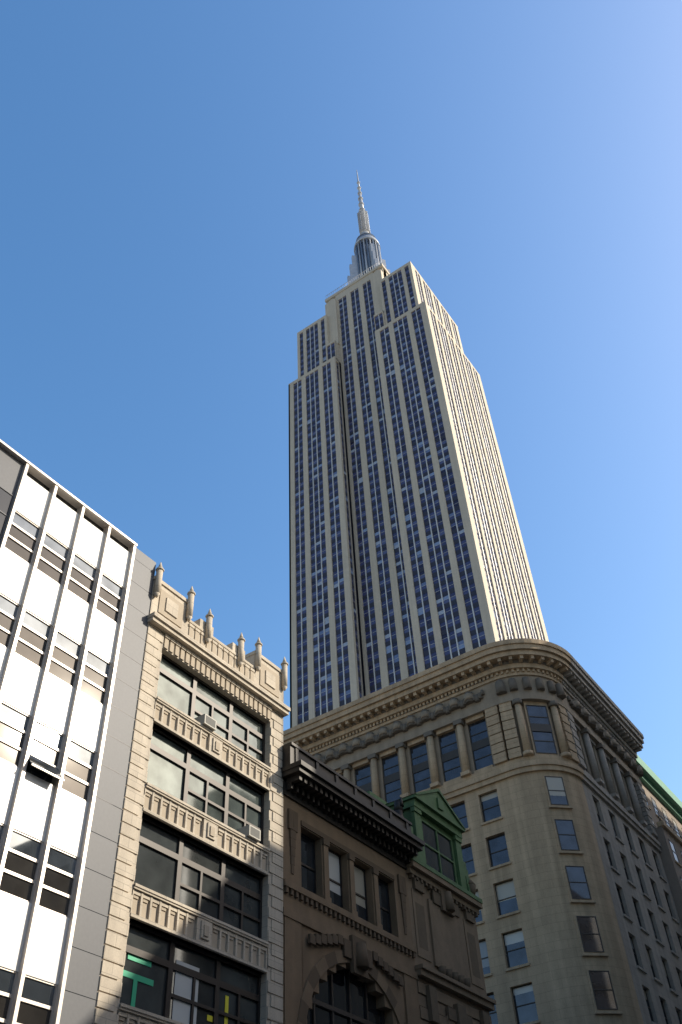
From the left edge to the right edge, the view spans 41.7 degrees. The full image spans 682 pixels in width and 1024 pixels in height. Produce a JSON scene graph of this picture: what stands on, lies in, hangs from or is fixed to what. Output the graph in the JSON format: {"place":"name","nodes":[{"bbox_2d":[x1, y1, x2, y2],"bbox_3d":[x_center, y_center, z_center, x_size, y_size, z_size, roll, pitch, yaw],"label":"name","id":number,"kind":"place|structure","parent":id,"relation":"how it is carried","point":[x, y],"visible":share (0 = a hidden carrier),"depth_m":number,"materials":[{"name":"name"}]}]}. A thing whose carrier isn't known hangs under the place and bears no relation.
{"place":"outdoors","nodes":[
{"label":"outdoors","id":0,"kind":"place"},
{"bbox_2d":[93,562,290,1023],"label":"building","id":1,"kind":"structure","parent":0,"point":[194,931],"depth_m":38.13,"materials":[{"name":"beige stone"}]},
{"bbox_2d":[0,0,681,801],"label":"sky","id":2,"kind":"structure","parent":0,"point":[179,202],"materials":[{"name":"blue"}]},
{"bbox_2d":[280,742,424,1023],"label":"building","id":3,"kind":"structure","parent":0,"point":[350,849],"depth_m":44.54,"materials":[{"name":"stone"}]},
{"bbox_2d":[367,788,496,1023],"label":"building","id":4,"kind":"structure","parent":0,"point":[445,903],"depth_m":51.70,"materials":[{"name":"stone"}]},
{"bbox_2d":[283,638,681,1023],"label":"building","id":5,"kind":"structure","parent":0,"point":[520,754],"depth_m":79.48,"materials":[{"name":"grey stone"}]},
{"bbox_2d":[636,755,681,925],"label":"building","id":6,"kind":"structure","parent":0,"point":[664,803],"depth_m":104.30,"materials":[{"name":"beige stone"}]},
{"bbox_3d":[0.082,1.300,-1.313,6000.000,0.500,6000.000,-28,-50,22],"label":"ground","id":7,"kind":"structure","parent":0,"visible":0},
{"bbox_2d":[0,439,155,1023],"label":"building","id":8,"kind":"structure","parent":7,"relation":"on","point":[76,580],"depth_m":33.99,"materials":[{"name":"metal"}]},
{"bbox_2d":[288,170,548,727],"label":"skyscraper","id":9,"kind":"structure","parent":7,"relation":"on","point":[407,555],"depth_m":264.15,"materials":[{"name":"stone"}]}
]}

